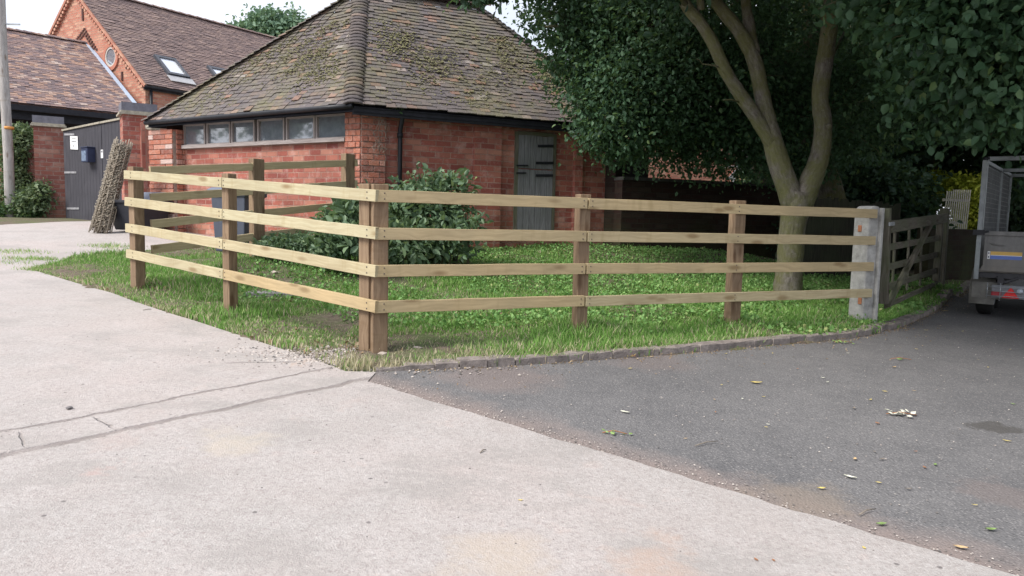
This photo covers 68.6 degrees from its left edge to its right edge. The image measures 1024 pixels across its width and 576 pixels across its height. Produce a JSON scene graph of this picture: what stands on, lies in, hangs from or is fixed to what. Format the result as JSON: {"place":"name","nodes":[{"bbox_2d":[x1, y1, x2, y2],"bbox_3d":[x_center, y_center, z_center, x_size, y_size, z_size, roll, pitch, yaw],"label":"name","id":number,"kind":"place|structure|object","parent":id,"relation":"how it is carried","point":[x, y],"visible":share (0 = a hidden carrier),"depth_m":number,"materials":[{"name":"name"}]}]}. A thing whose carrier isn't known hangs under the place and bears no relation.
{"place":"outdoors","nodes":[
{"label":"outdoors","id":0,"kind":"place"},
{"bbox_2d":[6,0,951,219],"label":"sky","id":1,"kind":"structure","parent":0,"point":[37,16],"materials":[{"name":"white"}]},
{"bbox_2d":[0,217,970,371],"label":"ground","id":2,"kind":"structure","parent":0,"point":[336,321],"depth_m":7.34,"materials":[{"name":"green plant"}]},
{"bbox_2d":[0,0,19,216],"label":"telegraph pole","id":3,"kind":"object","parent":2,"relation":"on","point":[7,146],"visible":0.9,"depth_m":17.16,"materials":[{"name":"grey wood"}]},
{"bbox_2d":[0,145,34,202],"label":"boundary wall","id":4,"kind":"structure","parent":2,"relation":"on","point":[31,168],"depth_m":17.86,"materials":[{"name":"red brick"}]},
{"bbox_2d":[0,196,46,217],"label":"yard weeds","id":5,"kind":"object","parent":2,"relation":"on","point":[3,210],"visible":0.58,"depth_m":17.28,"materials":[{"name":"green plant"}]},
{"bbox_2d":[30,115,66,217],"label":"brick gate pillar","id":6,"kind":"structure","parent":2,"relation":"on","point":[48,148],"depth_m":17.47,"materials":[{"name":"brick"}]},
{"bbox_2d":[0,121,58,217],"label":"climbing ivy","id":7,"kind":"object","parent":6,"relation":"attached to","point":[26,193],"visible":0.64,"depth_m":17.58,"materials":[{"name":"green plant"}]},
{"bbox_2d":[0,27,136,129],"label":"cart shed","id":8,"kind":"structure","parent":2,"relation":"on","point":[47,72],"depth_m":23.39,"materials":[{"name":"tile"}]},
{"bbox_2d":[116,102,156,199],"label":"brick gate pillar","id":9,"kind":"structure","parent":2,"relation":"on","point":[131,115],"depth_m":15.07,"materials":[{"name":"brick"}]},
{"bbox_2d":[61,118,121,219],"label":"yard gate","id":10,"kind":"structure","parent":9,"relation":"attached to","point":[83,182],"depth_m":16.78,"materials":[{"name":"wood"}]},
{"bbox_2d":[70,136,77,149],"bbox_3d":[-9.929,-3.290,17.002,0.380,0.324,0.013,5,7,37],"label":"gate sign","id":11,"kind":"object","parent":10,"relation":"attached to","point":[73,142],"visible":1,"depth_m":16.99,"materials":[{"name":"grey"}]},
{"bbox_2d":[80,146,95,162],"bbox_3d":[-9.306,-2.929,16.470,0.330,0.332,0.200,5,7,37],"label":"letter box","id":12,"kind":"object","parent":10,"relation":"attached to","point":[87,154],"visible":1,"depth_m":16.38,"materials":[{"name":"blue metal"}]},
{"bbox_2d":[139,121,159,191],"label":"rendered stub wall","id":13,"kind":"structure","parent":2,"relation":"on","point":[144,148],"depth_m":15.16,"materials":[{"name":"red brick"}]},
{"bbox_2d":[48,0,275,129],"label":"gabled barn","id":14,"kind":"structure","parent":2,"relation":"on","point":[158,56],"depth_m":26.66,"materials":[{"name":"brown tile"}]},
{"bbox_2d":[103,44,118,70],"bbox_3d":[-13.598,-7.836,25.428,0.920,0.920,0.060,5,6,33],"label":"round window","id":15,"kind":"structure","parent":14,"relation":"in","point":[110,58],"depth_m":25.45,"materials":[{"name":"glass"}]},
{"bbox_2d":[207,187,266,250],"bbox_3d":[-4.177,-1.018,11.485,0.775,1.020,0.528,4,6,25],"label":"wheelie bin","id":16,"kind":"object","parent":2,"relation":"on","point":[243,205],"visible":0.16,"depth_m":11.23,"materials":[{"name":"grey plastic"}]},
{"bbox_2d":[225,1,308,36],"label":"tree","id":17,"kind":"object","parent":2,"relation":"on","point":[267,21],"visible":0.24,"depth_m":42.86,"materials":[{"name":"green plant"}]},
{"bbox_2d":[246,290,296,297],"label":"concrete slab","id":18,"kind":"structure","parent":2,"relation":"on","point":[271,293],"depth_m":7.84,"materials":[{"name":"grey concrete"}]},
{"bbox_2d":[247,230,319,257],"bbox_3d":[-2.668,-0.513,9.101,1.076,0.404,1.096,1,5,0],"label":"ivy ground patch","id":19,"kind":"object","parent":2,"relation":"on","point":[293,242],"visible":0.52,"depth_m":8.93,"materials":[{"name":"green plant"}]},
{"bbox_2d":[301,186,358,273],"bbox_3d":[-2.000,-0.707,9.215,0.958,1.122,1.307,1,5,0],"label":"laurel shrub","id":20,"kind":"object","parent":2,"relation":"on","point":[336,245],"visible":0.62,"depth_m":8.85,"materials":[{"name":"green plant"}]},
{"bbox_2d":[141,0,620,247],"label":"brick outbuilding","id":21,"kind":"structure","parent":2,"relation":"on","point":[332,85],"depth_m":12.64,"materials":[{"name":"red brick"}]},
{"bbox_2d":[183,123,205,144],"bbox_3d":[-5.772,-2.787,13.667,0.629,0.385,0.062,5,6,32],"label":"window","id":22,"kind":"structure","parent":21,"relation":"in","point":[194,134],"depth_m":13.68,"materials":[{"name":"clear glass"}]},
{"bbox_2d":[206,122,230,143],"bbox_3d":[-5.191,-2.740,13.308,0.655,0.385,0.062,5,6,32],"label":"window","id":23,"kind":"structure","parent":21,"relation":"in","point":[218,132],"depth_m":13.33,"materials":[{"name":"clear glass"}]},
{"bbox_2d":[231,120,256,142],"bbox_3d":[-4.634,-2.695,12.964,0.612,0.385,0.062,5,6,32],"label":"window","id":24,"kind":"structure","parent":21,"relation":"in","point":[245,130],"depth_m":12.97,"materials":[{"name":"clear glass"}]},
{"bbox_2d":[257,118,285,141],"bbox_3d":[-4.032,-2.646,12.591,0.667,0.385,0.062,5,6,32],"label":"window","id":25,"kind":"structure","parent":21,"relation":"in","point":[273,129],"depth_m":12.60,"materials":[{"name":"clear glass"}]},
{"bbox_2d":[286,115,315,139],"bbox_3d":[-3.432,-2.597,12.221,0.667,0.385,0.062,5,6,32],"label":"window","id":26,"kind":"structure","parent":21,"relation":"in","point":[300,127],"depth_m":12.23,"materials":[{"name":"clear glass"}]},
{"bbox_2d":[315,113,345,138],"bbox_3d":[-2.830,-2.549,11.849,0.708,0.385,0.062,5,6,32],"label":"window","id":27,"kind":"structure","parent":21,"relation":"in","point":[327,125],"depth_m":11.88,"materials":[{"name":"clear glass"}]},
{"bbox_2d":[371,117,389,162],"bbox_3d":[-2.022,-2.276,11.460,0.314,0.738,0.118,-2,6,-33],"label":"dead creeper","id":28,"kind":"object","parent":21,"relation":"attached to","point":[379,140],"visible":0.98,"depth_m":11.46,"materials":[{"name":"plant"}]},
{"bbox_2d":[389,105,403,118],"bbox_3d":[-1.790,-2.735,11.489,0.332,0.284,0.279,-3,7,-38],"label":"gutter seedling","id":29,"kind":"object","parent":21,"relation":"attached to","point":[401,109],"visible":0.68,"depth_m":11.44,"materials":[{"name":"green plant"}]},
{"bbox_2d":[516,169,552,229],"bbox_3d":[0.377,-1.474,12.850,0.704,1.094,0.050,-1,6,-26],"label":"door","id":30,"kind":"structure","parent":21,"relation":"in","point":[530,182],"depth_m":12.85,"materials":[{"name":"grey wood"}]},
{"bbox_2d":[516,135,553,169],"bbox_3d":[0.395,-2.312,12.770,0.710,0.556,0.050,-1,6,-26],"label":"door","id":31,"kind":"structure","parent":21,"relation":"in","point":[535,152],"depth_m":12.78,"materials":[{"name":"grey wood"}]},
{"bbox_2d":[364,161,493,264],"bbox_3d":[-1.127,-0.929,9.980,1.872,1.541,1.860,1,5,0],"label":"laurel shrub","id":32,"kind":"object","parent":2,"relation":"on","point":[410,252],"visible":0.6,"depth_m":9.94,"materials":[{"name":"green plant"}]},
{"bbox_2d":[124,153,877,352],"bbox_3d":[-0.397,-0.512,7.483,7.371,2.023,3.985,4,6,24],"label":"timber fence","id":33,"kind":"object","parent":2,"relation":"on","point":[374,270],"visible":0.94,"depth_m":6.58,"materials":[{"name":"wood"}]},
{"bbox_2d":[0,221,1017,575],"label":"concrete yard","id":34,"kind":"structure","parent":2,"relation":"on","point":[148,457],"depth_m":3.33,"materials":[{"name":"beige concrete"}]},
{"bbox_2d":[0,241,147,271],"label":"crack grass","id":35,"kind":"structure","parent":34,"relation":"on","point":[32,259],"depth_m":10.41,"materials":[{"name":"green plant"}]},
{"bbox_2d":[88,137,132,233],"bbox_3d":[-7.119,-1.814,13.357,0.365,1.778,0.847,3,6,19],"label":"wattle hurdle roll","id":36,"kind":"object","parent":34,"relation":"on","point":[109,193],"visible":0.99,"depth_m":13.28,"materials":[{"name":"beige wicker"}]},
{"bbox_2d":[112,192,173,229],"bbox_3d":[-6.730,-1.397,13.558,0.900,0.692,0.811,4,6,25],"label":"wide black bin","id":37,"kind":"object","parent":34,"relation":"on","point":[121,217],"visible":0.2,"depth_m":13.34,"materials":[{"name":"plastic"}]},
{"bbox_2d":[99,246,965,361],"bbox_3d":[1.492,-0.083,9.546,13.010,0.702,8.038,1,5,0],"label":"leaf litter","id":38,"kind":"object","parent":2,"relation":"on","point":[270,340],"visible":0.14,"depth_m":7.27,"materials":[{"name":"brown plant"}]},
{"bbox_2d":[214,241,963,335],"bbox_3d":[2.001,-0.141,9.984,10.060,0.756,6.766,1,5,0],"label":"weed groundcover","id":39,"kind":"object","parent":2,"relation":"on","point":[628,312],"visible":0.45,"depth_m":9.12,"materials":[{"name":"green plant"}]},
{"bbox_2d":[442,0,767,182],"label":"roadside tree","id":40,"kind":"object","parent":2,"relation":"on","point":[534,30],"visible":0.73,"depth_m":10.70,"materials":[{"name":"green plant"}]},
{"bbox_2d":[620,154,655,177],"bbox_3d":[1.830,-1.728,14.641,0.908,2.282,2.240,-1,6,-26],"label":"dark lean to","id":41,"kind":"object","parent":2,"relation":"on","point":[631,174],"depth_m":13.78,"materials":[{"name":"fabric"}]},
{"bbox_2d":[374,281,969,371],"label":"kerb","id":42,"kind":"structure","parent":2,"relation":"on","point":[487,362],"depth_m":6.24,"materials":[{"name":"concrete"}]},
{"bbox_2d":[648,106,729,181],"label":"brick house","id":43,"kind":"structure","parent":2,"relation":"on","point":[673,175],"depth_m":27.49,"materials":[{"name":"brick"}]},
{"bbox_2d":[368,279,1023,575],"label":"asphalt lane","id":44,"kind":"structure","parent":2,"relation":"on","point":[803,425],"depth_m":4.59,"materials":[{"name":"grey asphalt"}]},
{"bbox_2d":[187,338,566,383],"bbox_3d":[-1.115,0.520,5.578,3.042,0.101,1.184,1,5,0],"label":"rubble","id":45,"kind":"object","parent":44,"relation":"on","point":[305,356],"visible":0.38,"depth_m":5.55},
{"bbox_2d":[0,299,1023,571],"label":"loose chippings","id":46,"kind":"object","parent":44,"relation":"on","point":[608,419],"visible":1,"depth_m":4.42,"materials":[{"name":"grey gravel"}]},
{"bbox_2d":[602,429,631,434],"bbox_3d":[0.577,0.795,4.128,0.176,0.022,0.066,2,5,7],"label":"leafy sprig","id":47,"kind":"object","parent":44,"relation":"on","point":[611,432],"visible":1,"depth_m":4.14,"materials":[{"name":"green plant"}]},
{"bbox_2d":[408,289,968,388],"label":"kerb litter","id":48,"kind":"object","parent":44,"relation":"on","point":[964,294],"visible":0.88,"depth_m":6.65,"materials":[{"name":"brown plant"}]},
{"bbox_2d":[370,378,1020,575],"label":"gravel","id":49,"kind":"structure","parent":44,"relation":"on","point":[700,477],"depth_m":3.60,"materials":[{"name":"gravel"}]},
{"bbox_2d":[885,409,915,416],"bbox_3d":[2.474,0.791,4.761,0.198,0.028,0.163,1,5,0],"label":"leafy sprig","id":50,"kind":"object","parent":44,"relation":"on","point":[903,412],"visible":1,"depth_m":4.76,"materials":[{"name":"beige plant"}]},
{"bbox_2d":[968,156,1023,313],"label":"caged trailer","id":51,"kind":"object","parent":44,"relation":"on","point":[998,268],"visible":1,"depth_m":8.89,"materials":[{"name":"metal"}]},
{"bbox_2d":[613,176,779,258],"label":"garden wall","id":52,"kind":"structure","parent":2,"relation":"on","point":[641,188],"depth_m":13.70,"materials":[{"name":"brick"}]},
{"bbox_2d":[498,0,924,200],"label":"spreading tree","id":53,"kind":"object","parent":2,"relation":"on","point":[639,94],"visible":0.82,"depth_m":11.15,"materials":[{"name":"green plant"}]},
{"bbox_2d":[576,0,847,290],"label":"forked tree","id":54,"kind":"object","parent":2,"relation":"on","point":[791,189],"visible":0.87,"depth_m":9.15,"materials":[{"name":"brown plant"}]},
{"bbox_2d":[775,197,900,277],"bbox_3d":[5.453,-0.815,12.393,3.124,1.372,0.088,-2,6,-31],"label":"dark paling fence","id":55,"kind":"object","parent":2,"relation":"on","point":[833,226],"visible":0.3,"depth_m":12.24,"materials":[{"name":"black wood"}]},
{"bbox_2d":[848,206,884,322],"bbox_3d":[3.732,-0.100,7.931,0.188,1.529,0.227,-1,6,-24],"label":"concrete gatepost","id":56,"kind":"object","parent":2,"relation":"on","point":[868,306],"visible":0.66,"depth_m":7.86,"materials":[{"name":"grey concrete"}]},
{"bbox_2d":[772,0,963,185],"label":"woodland tree","id":57,"kind":"object","parent":2,"relation":"on","point":[909,153],"visible":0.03,"depth_m":15.63,"materials":[{"name":"green plant"}]},
{"bbox_2d":[743,145,1023,269],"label":"dark hedge","id":58,"kind":"object","parent":2,"relation":"on","point":[890,184],"visible":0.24,"depth_m":14.54,"materials":[{"name":"green plant"}]},
{"bbox_2d":[878,208,947,308],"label":"field gate","id":59,"kind":"structure","parent":2,"relation":"on","point":[887,299],"depth_m":8.86,"materials":[{"name":"grey wood"}]},
{"bbox_2d":[808,0,1023,162],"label":"overhanging tree","id":60,"kind":"object","parent":2,"relation":"on","point":[953,70],"visible":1,"depth_m":6.63,"materials":[{"name":"green plant"}]},
{"bbox_2d":[894,134,975,206],"bbox_3d":[10.099,-4.318,19.290,6.402,7.230,5.414,1,5,0],"label":"woodland tree","id":61,"kind":"object","parent":2,"relation":"on","point":[939,149],"visible":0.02,"depth_m":17.79,"materials":[{"name":"green plant"}]},
{"bbox_2d":[898,131,981,213],"bbox_3d":[10.403,-4.566,18.027,5.855,8.070,4.835,1,5,0],"label":"woodland tree","id":62,"kind":"object","parent":2,"relation":"on","point":[953,149],"visible":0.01,"depth_m":17.61,"materials":[{"name":"green plant"}]},
{"bbox_2d":[934,208,949,285],"bbox_3d":[6.234,-0.424,10.895,0.123,1.453,0.123,6,7,38],"label":"wooden gatepost","id":63,"kind":"object","parent":2,"relation":"on","point":[944,245],"visible":0.44,"depth_m":10.82,"materials":[{"name":"grey wood"}]},
{"bbox_2d":[914,228,976,280],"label":"brick wall","id":64,"kind":"structure","parent":2,"relation":"on","point":[961,249],"depth_m":13.09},
{"bbox_2d":[921,168,981,228],"bbox_3d":[9.705,-1.568,16.402,1.850,2.152,1.313,4,6,24],"label":"golden hedge","id":65,"kind":"object","parent":2,"relation":"on","point":[971,182],"visible":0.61,"depth_m":16.12,"materials":[{"name":"yellow plant"}]},
{"bbox_2d":[942,190,970,228],"bbox_3d":[8.825,-1.406,14.936,0.645,1.104,0.071,-1,6,-18],"label":"pale paling fence","id":66,"kind":"object","parent":2,"relation":"on","point":[964,201],"visible":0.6,"depth_m":14.91,"materials":[{"name":"grey wood"}]},
{"bbox_2d":[912,145,1023,211],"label":"woodland tree","id":67,"kind":"object","parent":2,"relation":"on","point":[965,165],"visible":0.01,"depth_m":18.47,"materials":[{"name":"green plant"}]},
{"bbox_2d":[926,131,1023,231],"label":"woodland tree","id":68,"kind":"object","parent":2,"relation":"on","point":[1018,187],"visible":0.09,"depth_m":16.51,"materials":[{"name":"green plant"}]}
]}

